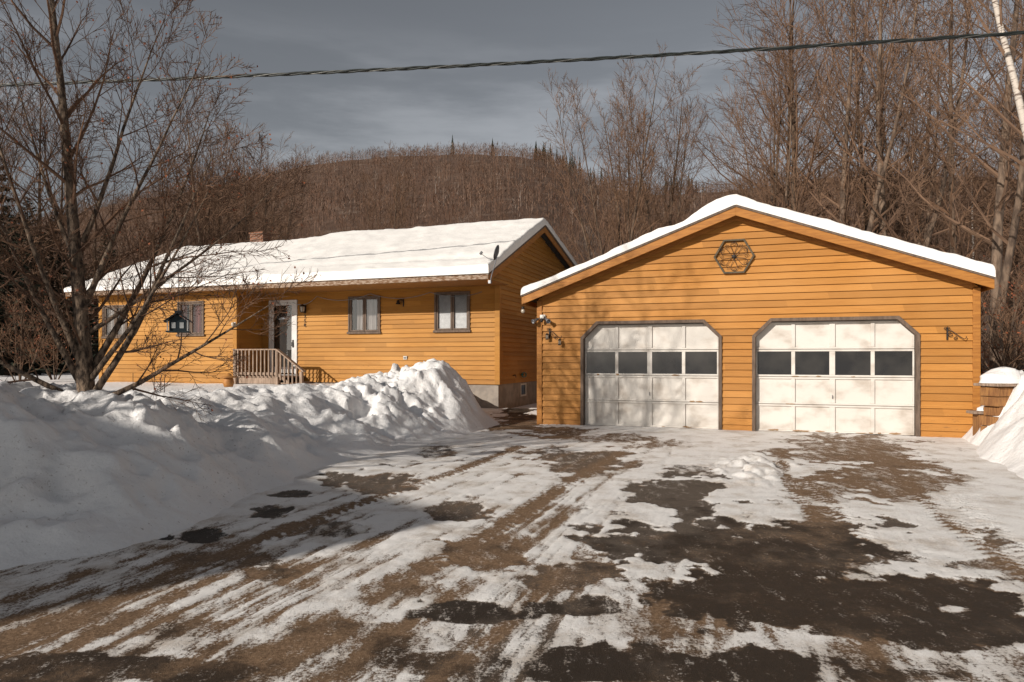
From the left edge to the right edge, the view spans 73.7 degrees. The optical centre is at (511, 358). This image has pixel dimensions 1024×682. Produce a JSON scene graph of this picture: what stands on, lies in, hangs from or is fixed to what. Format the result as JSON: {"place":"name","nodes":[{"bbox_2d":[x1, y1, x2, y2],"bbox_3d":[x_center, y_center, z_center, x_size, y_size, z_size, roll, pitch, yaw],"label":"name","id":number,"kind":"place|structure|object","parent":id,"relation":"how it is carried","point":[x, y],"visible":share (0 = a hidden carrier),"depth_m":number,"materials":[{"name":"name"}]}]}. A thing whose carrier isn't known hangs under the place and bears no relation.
{"place":"outdoors","nodes":[
{"label":"outdoors","id":0,"kind":"place"},
{"bbox_2d":[0,408,1023,681],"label":"driveway","id":1,"kind":"structure","parent":0,"point":[518,544],"depth_m":4.52,"materials":[{"name":"snow"}]},
{"bbox_2d":[521,205,994,437],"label":"garage","id":2,"kind":"structure","parent":1,"relation":"on","point":[796,326],"depth_m":13.28,"materials":[{"name":"wood"}]},
{"bbox_2d":[531,315,550,323],"bbox_3d":[0.632,-0.836,14.622,0.435,0.202,0.207,0,0,20],"label":"flood light","id":3,"kind":"object","parent":2,"relation":"attached to","point":[541,318],"visible":1,"depth_m":14.62,"materials":[{"name":"white plastic"}]},
{"bbox_2d":[547,328,561,338],"bbox_3d":[0.906,-0.538,14.607,0.343,0.240,0.045,0,0,29],"label":"wall hook","id":4,"kind":"object","parent":2,"relation":"attached to","point":[552,334],"depth_m":14.64,"materials":[{"name":"black metal"}]},
{"bbox_2d":[585,323,717,428],"bbox_3d":[2.842,0.355,14.087,2.727,2.121,0.095,0,0,20],"label":"garage door","id":5,"kind":"structure","parent":2,"relation":"in","point":[645,375],"depth_m":14.07,"materials":[{"name":"white paint"}]},
{"bbox_2d":[714,239,754,273],"bbox_3d":[4.355,-2.000,13.393,0.770,0.667,0.040,0,0,20],"label":"wall ornament","id":6,"kind":"object","parent":2,"relation":"attached to","point":[734,255],"depth_m":13.39,"materials":[{"name":"paint"}]},
{"bbox_2d":[521,194,995,294],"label":"roof snow","id":7,"kind":"structure","parent":2,"relation":"on","point":[717,205],"depth_m":12.79,"materials":[{"name":"snow"}]},
{"bbox_2d":[756,320,913,435],"bbox_3d":[6.070,0.355,12.940,2.734,2.121,0.095,0,0,20],"label":"garage door","id":8,"kind":"structure","parent":2,"relation":"in","point":[855,377],"depth_m":12.92,"materials":[{"name":"white paint"}]},
{"bbox_2d":[944,327,966,339],"bbox_3d":[7.876,-0.449,12.129,0.343,0.240,0.045,0,0,29],"label":"wall hook","id":9,"kind":"object","parent":2,"relation":"attached to","point":[947,333],"depth_m":12.17,"materials":[{"name":"black metal"}]},
{"bbox_2d":[966,410,986,435],"bbox_3d":[7.954,1.163,11.496,0.450,0.555,0.260,0,0,6],"label":"wood stand","id":10,"kind":"object","parent":1,"relation":"on","point":[976,419],"visible":0.34,"depth_m":11.49,"materials":[{"name":"wood"}]},
{"bbox_2d":[976,406,983,410],"bbox_3d":[8.009,0.836,11.501,0.295,0.093,0.275,0,0,40],"label":"snow cap","id":11,"kind":"object","parent":10,"relation":"on","point":[980,408],"visible":0.27,"depth_m":11.47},
{"bbox_2d":[0,154,1023,371],"bbox_3d":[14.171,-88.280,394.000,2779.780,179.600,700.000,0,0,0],"label":"hill","id":12,"kind":"structure","parent":0,"point":[521,167],"depth_m":298.21,"materials":[{"name":"brown plant"}]},
{"bbox_2d":[46,159,148,360],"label":"bare tree","id":13,"kind":"object","parent":12,"relation":"on","point":[95,309],"visible":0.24,"depth_m":46.41,"materials":[{"name":"brown plant"}]},
{"bbox_2d":[64,196,141,335],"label":"bare tree","id":14,"kind":"object","parent":12,"relation":"on","point":[99,221],"visible":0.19,"depth_m":50.67,"materials":[{"name":"brown plant"}]},
{"bbox_2d":[87,184,175,271],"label":"bare tree","id":15,"kind":"object","parent":12,"relation":"on","point":[133,231],"visible":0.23,"depth_m":49.26,"materials":[{"name":"brown plant"}]},
{"bbox_2d":[110,185,192,266],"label":"bare tree","id":16,"kind":"object","parent":12,"relation":"on","point":[153,222],"visible":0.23,"depth_m":48.37,"materials":[{"name":"brown plant"}]},
{"bbox_2d":[130,185,211,256],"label":"bare tree","id":17,"kind":"object","parent":12,"relation":"on","point":[174,224],"visible":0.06,"depth_m":50.44,"materials":[{"name":"brown plant"}]},
{"bbox_2d":[164,168,240,243],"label":"bare tree","id":18,"kind":"object","parent":12,"relation":"on","point":[210,220],"visible":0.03,"depth_m":53.80,"materials":[{"name":"brown plant"}]},
{"bbox_2d":[187,145,293,242],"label":"bare tree","id":19,"kind":"object","parent":12,"relation":"on","point":[267,208],"visible":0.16,"depth_m":46.65,"materials":[{"name":"brown plant"}]},
{"bbox_2d":[234,176,310,239],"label":"bare tree","id":20,"kind":"object","parent":12,"relation":"on","point":[279,208],"visible":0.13,"depth_m":54.28,"materials":[{"name":"brown plant"}]},
{"bbox_2d":[347,141,428,229],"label":"bare tree","id":21,"kind":"object","parent":12,"relation":"on","point":[395,207],"visible":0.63,"depth_m":55.83,"materials":[{"name":"brown plant"}]},
{"bbox_2d":[1,140,1020,259],"bbox_3d":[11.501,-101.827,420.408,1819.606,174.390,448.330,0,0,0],"label":"distant wood","id":22,"kind":"object","parent":12,"relation":"on","point":[432,154],"visible":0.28,"depth_m":304.27,"materials":[{"name":"plant"}]},
{"bbox_2d":[2,200,1023,320],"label":"distant wood","id":23,"kind":"object","parent":12,"relation":"on","point":[458,220],"visible":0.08,"depth_m":174.77,"materials":[{"name":"plant"}]},
{"bbox_2d":[560,233,579,261],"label":"bare tree","id":24,"kind":"object","parent":12,"relation":"on","point":[571,252],"visible":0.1,"depth_m":56.03,"materials":[{"name":"brown plant"}]},
{"bbox_2d":[451,134,704,194],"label":"distant conifers","id":25,"kind":"object","parent":12,"relation":"on","point":[536,149],"visible":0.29,"depth_m":580.26,"materials":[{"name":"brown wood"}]},
{"bbox_2d":[0,31,1023,86],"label":"overhead cable","id":26,"kind":"object","parent":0,"point":[936,38],"visible":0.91,"depth_m":13.97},
{"bbox_2d":[0,0,1023,225],"label":"sky","id":27,"kind":"structure","parent":0,"point":[337,112],"materials":[{"name":"grey"}]},
{"bbox_2d":[515,403,536,407],"bbox_3d":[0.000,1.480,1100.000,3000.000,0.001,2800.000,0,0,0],"label":"ground","id":28,"kind":"structure","parent":0,"point":[534,405],"depth_m":20.94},
{"bbox_2d":[0,101,35,257],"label":"bare tree","id":29,"kind":"object","parent":28,"relation":"on","point":[13,169],"visible":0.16,"depth_m":36.80,"materials":[{"name":"brown plant"}]},
{"bbox_2d":[4,173,36,264],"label":"bare tree","id":30,"kind":"object","parent":28,"relation":"on","point":[16,219],"visible":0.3,"depth_m":32.05,"materials":[{"name":"brown plant"}]},
{"bbox_2d":[0,167,51,374],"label":"spruce tree","id":31,"kind":"object","parent":28,"relation":"on","point":[8,200],"visible":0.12,"depth_m":34.58,"materials":[{"name":"green plant"}]},
{"bbox_2d":[0,203,62,375],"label":"spruce tree","id":32,"kind":"object","parent":28,"relation":"on","point":[5,371],"visible":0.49,"depth_m":30.99,"materials":[{"name":"green plant"}]},
{"bbox_2d":[1,191,63,337],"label":"bare tree","id":33,"kind":"object","parent":28,"relation":"on","point":[33,231],"visible":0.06,"depth_m":44.31,"materials":[{"name":"brown plant"}]},
{"bbox_2d":[0,195,73,371],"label":"spruce tree","id":34,"kind":"object","parent":28,"relation":"on","point":[27,214],"visible":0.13,"depth_m":39.95,"materials":[{"name":"green plant"}]},
{"bbox_2d":[0,71,85,308],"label":"bare tree","id":35,"kind":"object","parent":28,"relation":"on","point":[24,186],"visible":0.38,"depth_m":30.18,"materials":[{"name":"brown plant"}]},
{"bbox_2d":[3,215,96,373],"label":"spruce tree","id":36,"kind":"object","parent":28,"relation":"on","point":[70,308],"visible":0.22,"depth_m":35.92,"materials":[{"name":"green plant"}]},
{"bbox_2d":[4,87,135,372],"bbox_3d":[-24.619,-6.816,37.779,7.892,16.999,7.697,1,-1,-25],"label":"bare tree","id":37,"kind":"object","parent":28,"relation":"on","point":[79,203],"visible":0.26,"depth_m":37.26,"materials":[{"name":"brown plant"}]},
{"bbox_2d":[45,253,98,370],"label":"spruce tree","id":38,"kind":"object","parent":28,"relation":"on","point":[92,321],"visible":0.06,"depth_m":46.06,"materials":[{"name":"green plant"}]},
{"bbox_2d":[0,33,147,371],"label":"bare tree","id":39,"kind":"object","parent":28,"relation":"on","point":[38,202],"visible":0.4,"depth_m":34.91,"materials":[{"name":"brown plant"}]},
{"bbox_2d":[65,228,118,370],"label":"spruce tree","id":40,"kind":"object","parent":28,"relation":"on","point":[104,244],"visible":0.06,"depth_m":49.89,"materials":[{"name":"green plant"}]},
{"bbox_2d":[125,81,250,253],"bbox_3d":[-18.836,-6.994,40.063,5.983,17.348,9.326,0,0,-43],"label":"bare tree","id":41,"kind":"object","parent":28,"relation":"on","point":[194,207],"visible":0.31,"depth_m":39.58,"materials":[{"name":"brown plant"}]},
{"bbox_2d":[157,81,264,254],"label":"bare tree","id":42,"kind":"object","parent":28,"relation":"on","point":[199,161],"visible":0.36,"depth_m":42.97,"materials":[{"name":"brown plant"}]},
{"bbox_2d":[186,144,257,245],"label":"bare tree","id":43,"kind":"object","parent":28,"relation":"on","point":[219,202],"visible":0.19,"depth_m":43.26,"materials":[{"name":"brown plant"}]},
{"bbox_2d":[202,162,267,243],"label":"bare tree","id":44,"kind":"object","parent":28,"relation":"on","point":[214,206],"visible":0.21,"depth_m":41.71,"materials":[{"name":"brown plant"}]},
{"bbox_2d":[0,358,498,569],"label":"snow bank","id":45,"kind":"structure","parent":28,"relation":"on","point":[92,472],"depth_m":7.17,"materials":[{"name":"snow"}]},
{"bbox_2d":[0,291,71,381],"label":"shrub","id":46,"kind":"object","parent":45,"relation":"on","point":[15,318],"visible":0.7,"depth_m":22.19,"materials":[{"name":"brown plant"}]},
{"bbox_2d":[0,302,98,379],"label":"shrub","id":47,"kind":"object","parent":45,"relation":"on","point":[40,351],"visible":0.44,"depth_m":24.90,"materials":[{"name":"brown plant"}]},
{"bbox_2d":[133,375,165,391],"bbox_3d":[-7.704,0.650,14.499,0.703,0.680,0.014,0,0,0],"label":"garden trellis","id":48,"kind":"object","parent":45,"relation":"on","point":[160,383],"visible":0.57,"depth_m":14.49,"materials":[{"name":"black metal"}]},
{"bbox_2d":[0,0,320,422],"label":"tree","id":49,"kind":"object","parent":45,"relation":"on","point":[85,371],"visible":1,"depth_m":7.56,"materials":[{"name":"brown plant"}]},
{"bbox_2d":[163,252,192,332],"bbox_3d":[-3.469,-0.685,7.100,0.253,0.833,0.209,0,0,-20],"label":"birdhouse","id":50,"kind":"object","parent":49,"relation":"hanging from","point":[178,323],"visible":0.98,"depth_m":7.04,"materials":[{"name":"wood"}]},
{"bbox_2d":[171,322,175,327],"bbox_3d":[-3.480,-0.340,7.017,0.039,0.060,0.003,0,0,-20],"label":"window","id":51,"kind":"structure","parent":50,"relation":"in","point":[173,324],"depth_m":7.02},
{"bbox_2d":[220,373,235,386],"bbox_3d":[-6.854,0.522,16.500,0.380,0.340,0.374,0,0,0],"label":"garden pot","id":52,"kind":"object","parent":45,"relation":"on","point":[228,380],"visible":0.99,"depth_m":16.41,"materials":[{"name":"ceramic"}]},
{"bbox_2d":[237,375,311,383],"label":"porch deck","id":53,"kind":"structure","parent":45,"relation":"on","point":[259,379],"depth_m":20.50,"materials":[{"name":"brown wood"}]},
{"bbox_2d":[233,349,305,384],"bbox_3d":[-7.225,0.630,20.274,2.561,1.820,0.130,0,0,20],"label":"porch railing","id":54,"kind":"object","parent":53,"relation":"attached to","point":[277,372],"visible":0.7,"depth_m":20.20,"materials":[{"name":"brown wood"}]},
{"bbox_2d":[185,115,324,245],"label":"bare tree","id":55,"kind":"object","parent":28,"relation":"on","point":[291,208],"visible":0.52,"depth_m":41.91,"materials":[{"name":"brown plant"}]},
{"bbox_2d":[194,123,317,242],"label":"bare tree","id":56,"kind":"object","parent":28,"relation":"on","point":[264,201],"visible":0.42,"depth_m":42.05,"materials":[{"name":"brown plant"}]},
{"bbox_2d":[205,147,321,242],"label":"bare tree","id":57,"kind":"object","parent":28,"relation":"on","point":[277,202],"visible":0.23,"depth_m":46.66,"materials":[{"name":"brown plant"}]},
{"bbox_2d":[66,225,574,408],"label":"house","id":58,"kind":"structure","parent":28,"relation":"on","point":[483,343],"depth_m":20.84,"materials":[{"name":"wood"}]},
{"bbox_2d":[101,305,127,337],"bbox_3d":[-13.046,-1.201,22.489,1.139,1.091,0.155,0,0,20],"label":"window","id":59,"kind":"structure","parent":58,"relation":"in","point":[106,329],"depth_m":22.60,"materials":[{"name":"grey glass"}]},
{"bbox_2d":[176,301,205,336],"bbox_3d":[-10.036,-1.238,21.496,1.120,1.103,0.300,0,0,20],"label":"window","id":60,"kind":"structure","parent":58,"relation":"in","point":[197,327],"depth_m":21.41,"materials":[{"name":"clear glass"}]},
{"bbox_2d":[269,300,297,373],"bbox_3d":[-7.239,-0.675,21.632,1.070,2.330,0.188,0,0,20],"label":"door","id":61,"kind":"structure","parent":58,"relation":"in","point":[288,344],"depth_m":21.68,"materials":[{"name":"white paint"}]},
{"bbox_2d":[299,304,305,312],"bbox_3d":[-6.514,-1.550,21.241,0.200,0.270,0.220,0,0,20],"label":"wall lantern","id":62,"kind":"object","parent":58,"relation":"attached to","point":[302,308],"depth_m":21.20,"materials":[{"name":"black metal"}]},
{"bbox_2d":[64,218,577,291],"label":"roof snow","id":63,"kind":"structure","parent":58,"relation":"on","point":[454,249],"depth_m":20.98,"materials":[{"name":"snow"}]},
{"bbox_2d":[347,296,381,333],"bbox_3d":[-4.430,-1.307,20.723,1.173,1.140,0.300,0,0,20],"label":"window","id":64,"kind":"structure","parent":58,"relation":"in","point":[367,312],"depth_m":20.66,"materials":[{"name":"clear glass"}]},
{"bbox_2d":[294,292,480,304],"bbox_3d":[-3.874,-1.805,20.389,6.425,0.285,0.014,0,0,20],"label":"eave cable","id":65,"kind":"object","parent":58,"relation":"attached to","point":[387,297],"visible":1,"depth_m":20.33,"materials":[{"name":"grey metal"}]},
{"bbox_2d":[433,291,470,332],"bbox_3d":[-1.691,-1.331,19.750,1.181,1.174,0.300,0,0,20],"label":"window","id":66,"kind":"structure","parent":58,"relation":"in","point":[454,315],"depth_m":19.68,"materials":[{"name":"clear glass"}]},
{"bbox_2d":[479,245,498,283],"bbox_3d":[-0.559,-2.426,17.601,0.529,1.008,0.321,0,0,-15],"label":"satellite dish","id":67,"kind":"object","parent":58,"relation":"attached to","point":[496,252],"visible":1,"depth_m":17.56,"materials":[{"name":"grey metal"}]},
{"bbox_2d":[521,383,525,395],"bbox_3d":[0.338,0.980,21.315,0.055,0.400,0.550,0,0,20],"label":"basement window","id":68,"kind":"structure","parent":58,"relation":"in","point":[523,385],"depth_m":21.37,"materials":[{"name":"glass"}]},
{"bbox_2d":[531,43,698,262],"bbox_3d":[5.796,-7.653,38.105,9.381,18.733,6.508,0,0,9],"label":"bare tree","id":69,"kind":"object","parent":28,"relation":"on","point":[627,219],"visible":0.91,"depth_m":37.88,"materials":[{"name":"brown plant"}]},
{"bbox_2d":[570,78,710,257],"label":"bare tree","id":70,"kind":"object","parent":28,"relation":"on","point":[617,192],"visible":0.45,"depth_m":45.38,"materials":[{"name":"brown plant"}]},
{"bbox_2d":[602,53,716,242],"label":"bare tree","id":71,"kind":"object","parent":28,"relation":"on","point":[675,186],"visible":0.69,"depth_m":40.45,"materials":[{"name":"brown plant"}]},
{"bbox_2d":[725,153,790,206],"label":"bare tree","id":72,"kind":"object","parent":28,"relation":"on","point":[761,181],"visible":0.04,"depth_m":39.14,"materials":[{"name":"brown plant"}]},
{"bbox_2d":[687,2,868,214],"bbox_3d":[10.199,-5.957,27.287,7.818,15.284,6.601,-2,3,-42],"label":"bare tree","id":73,"kind":"object","parent":28,"relation":"on","point":[777,143],"visible":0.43,"depth_m":26.84,"materials":[{"name":"brown plant"}]},
{"bbox_2d":[699,13,867,214],"bbox_3d":[10.540,-5.965,27.407,5.072,15.233,8.234,0,0,-1],"label":"bare tree","id":74,"kind":"object","parent":28,"relation":"on","point":[789,149],"visible":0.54,"depth_m":26.12,"materials":[{"name":"brown plant"}]},
{"bbox_2d":[670,0,919,226],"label":"bare tree","id":75,"kind":"object","parent":28,"relation":"on","point":[787,131],"visible":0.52,"depth_m":26.72,"materials":[{"name":"brown plant"}]},
{"bbox_2d":[703,15,888,221],"bbox_3d":[14.137,-8.116,35.039,9.775,19.670,7.569,0,0,-31],"label":"bare tree","id":76,"kind":"object","parent":28,"relation":"on","point":[729,131],"visible":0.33,"depth_m":35.41,"materials":[{"name":"brown plant"}]},
{"bbox_2d":[681,0,933,224],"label":"bare tree","id":77,"kind":"object","parent":28,"relation":"on","point":[794,138],"visible":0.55,"depth_m":25.82,"materials":[{"name":"brown plant"}]},
{"bbox_2d":[755,87,862,221],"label":"bare tree","id":78,"kind":"object","parent":28,"relation":"on","point":[813,164],"visible":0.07,"depth_m":43.64,"materials":[{"name":"brown plant"}]},
{"bbox_2d":[737,0,988,234],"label":"bare tree","id":79,"kind":"object","parent":28,"relation":"on","point":[872,221],"visible":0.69,"depth_m":22.81,"materials":[{"name":"brown plant"}]},
{"bbox_2d":[775,0,978,243],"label":"bare tree","id":80,"kind":"object","parent":28,"relation":"on","point":[866,220],"visible":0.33,"depth_m":25.82,"materials":[{"name":"brown plant"}]},
{"bbox_2d":[777,0,984,253],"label":"bare tree","id":81,"kind":"object","parent":28,"relation":"on","point":[876,215],"visible":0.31,"depth_m":25.94,"materials":[{"name":"brown plant"}]},
{"bbox_2d":[759,0,1023,251],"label":"bare tree","id":82,"kind":"object","parent":28,"relation":"on","point":[883,207],"visible":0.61,"depth_m":22.60,"materials":[{"name":"brown plant"}]},
{"bbox_2d":[811,20,995,256],"bbox_3d":[20.456,-7.922,35.159,7.776,19.258,9.394,0,0,-19],"label":"bare tree","id":83,"kind":"object","parent":28,"relation":"on","point":[898,147],"visible":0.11,"depth_m":34.49,"materials":[{"name":"brown plant"}]},
{"bbox_2d":[801,0,1023,260],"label":"bare tree","id":84,"kind":"object","parent":28,"relation":"on","point":[952,227],"visible":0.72,"depth_m":21.46,"materials":[{"name":"brown plant"}]},
{"bbox_2d":[811,1,1018,259],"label":"bare tree","id":85,"kind":"object","parent":28,"relation":"on","point":[898,223],"visible":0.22,"depth_m":30.57,"materials":[{"name":"brown plant"}]},
{"bbox_2d":[852,0,1023,254],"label":"bare tree","id":86,"kind":"object","parent":28,"relation":"on","point":[944,145],"visible":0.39,"depth_m":24.98,"materials":[{"name":"brown plant"}]},
{"bbox_2d":[874,0,1023,368],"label":"bare tree","id":87,"kind":"object","parent":28,"relation":"on","point":[1002,277],"visible":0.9,"depth_m":17.12,"materials":[{"name":"brown plant"}]},
{"bbox_2d":[898,108,1006,298],"bbox_3d":[25.047,-6.541,39.802,7.599,16.369,7.412,-2,0,28],"label":"bare tree","id":88,"kind":"object","parent":28,"relation":"on","point":[946,205],"visible":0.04,"depth_m":38.76,"materials":[{"name":"brown plant"}]},
{"bbox_2d":[907,0,1023,166],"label":"birch tree","id":89,"kind":"object","parent":28,"relation":"on","point":[1006,52],"visible":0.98,"depth_m":13.50,"materials":[{"name":"white plant"}]},
{"bbox_2d":[917,13,1023,267],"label":"bare tree","id":90,"kind":"object","parent":28,"relation":"on","point":[986,163],"visible":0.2,"depth_m":27.72,"materials":[{"name":"brown plant"}]},
{"bbox_2d":[926,4,1023,298],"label":"bare tree","id":91,"kind":"object","parent":28,"relation":"on","point":[1006,226],"visible":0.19,"depth_m":24.60,"materials":[{"name":"brown plant"}]},
{"bbox_2d":[926,0,1023,273],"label":"bare tree","id":92,"kind":"object","parent":28,"relation":"on","point":[1016,253],"visible":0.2,"depth_m":25.56,"materials":[{"name":"brown plant"}]},
{"bbox_2d":[934,0,1023,304],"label":"bare tree","id":93,"kind":"object","parent":28,"relation":"on","point":[1007,221],"visible":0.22,"depth_m":25.06,"materials":[{"name":"brown plant"}]},
{"bbox_2d":[934,69,1023,278],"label":"bare tree","id":94,"kind":"object","parent":28,"relation":"on","point":[992,183],"visible":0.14,"depth_m":32.55,"materials":[{"name":"brown plant"}]},
{"bbox_2d":[955,106,1008,259],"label":"tree","id":95,"kind":"object","parent":28,"relation":"on","point":[973,236],"visible":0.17,"depth_m":34.08,"materials":[{"name":"brown plant"}]},
{"bbox_2d":[941,145,1023,335],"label":"bare tree","id":96,"kind":"object","parent":28,"relation":"on","point":[990,230],"visible":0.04,"depth_m":43.50,"materials":[{"name":"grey plant"}]},
{"bbox_2d":[943,71,1023,316],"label":"bare tree","id":97,"kind":"object","parent":28,"relation":"on","point":[994,200],"visible":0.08,"depth_m":37.06,"materials":[{"name":"brown plant"}]},
{"bbox_2d":[958,89,1023,367],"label":"bare tree","id":98,"kind":"object","parent":28,"relation":"on","point":[1011,346],"visible":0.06,"depth_m":38.14,"materials":[{"name":"brown plant"}]},
{"bbox_2d":[960,130,1023,365],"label":"bare tree","id":99,"kind":"object","parent":28,"relation":"on","point":[1005,248],"visible":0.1,"depth_m":38.85,"materials":[{"name":"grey plant"}]},
{"bbox_2d":[962,369,1023,478],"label":"snow bank","id":100,"kind":"structure","parent":28,"relation":"on","point":[1001,440],"depth_m":9.82,"materials":[{"name":"snow"}]},
{"bbox_2d":[973,383,1017,431],"bbox_3d":[8.038,0.835,11.188,0.700,0.850,0.450,0,0,-14],"label":"wood stand","id":101,"kind":"object","parent":100,"relation":"on","point":[994,397],"visible":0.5,"depth_m":11.06,"materials":[{"name":"wood"}]},
{"bbox_2d":[979,367,1020,383],"bbox_3d":[8.044,0.273,11.199,0.601,0.266,0.562,0,0,-41],"label":"snow cap","id":102,"kind":"object","parent":101,"relation":"on","point":[1006,375],"visible":0.96,"depth_m":11.06,"materials":[{"name":"snow"}]},
{"bbox_2d":[976,257,1023,370],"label":"shrub","id":103,"kind":"object","parent":100,"relation":"on","point":[1015,321],"visible":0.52,"depth_m":15.46,"materials":[{"name":"brown plant"}]},
{"bbox_2d":[981,272,1023,386],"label":"shrub","id":104,"kind":"object","parent":100,"relation":"on","point":[1019,305],"visible":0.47,"depth_m":14.32,"materials":[{"name":"brown plant"}]},
{"bbox_2d":[981,262,1023,370],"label":"shrub","id":105,"kind":"object","parent":100,"relation":"on","point":[983,326],"visible":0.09,"depth_m":18.72,"materials":[{"name":"brown plant"}]},
{"bbox_2d":[977,128,1022,250],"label":"bare tree","id":106,"kind":"object","parent":28,"relation":"on","point":[1010,174],"visible":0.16,"depth_m":31.33,"materials":[{"name":"grey plant"}]},
{"bbox_2d":[987,17,1023,216],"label":"bare tree","id":107,"kind":"object","parent":28,"relation":"on","point":[1022,95],"visible":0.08,"depth_m":32.20,"materials":[{"name":"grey plant"}]}
]}

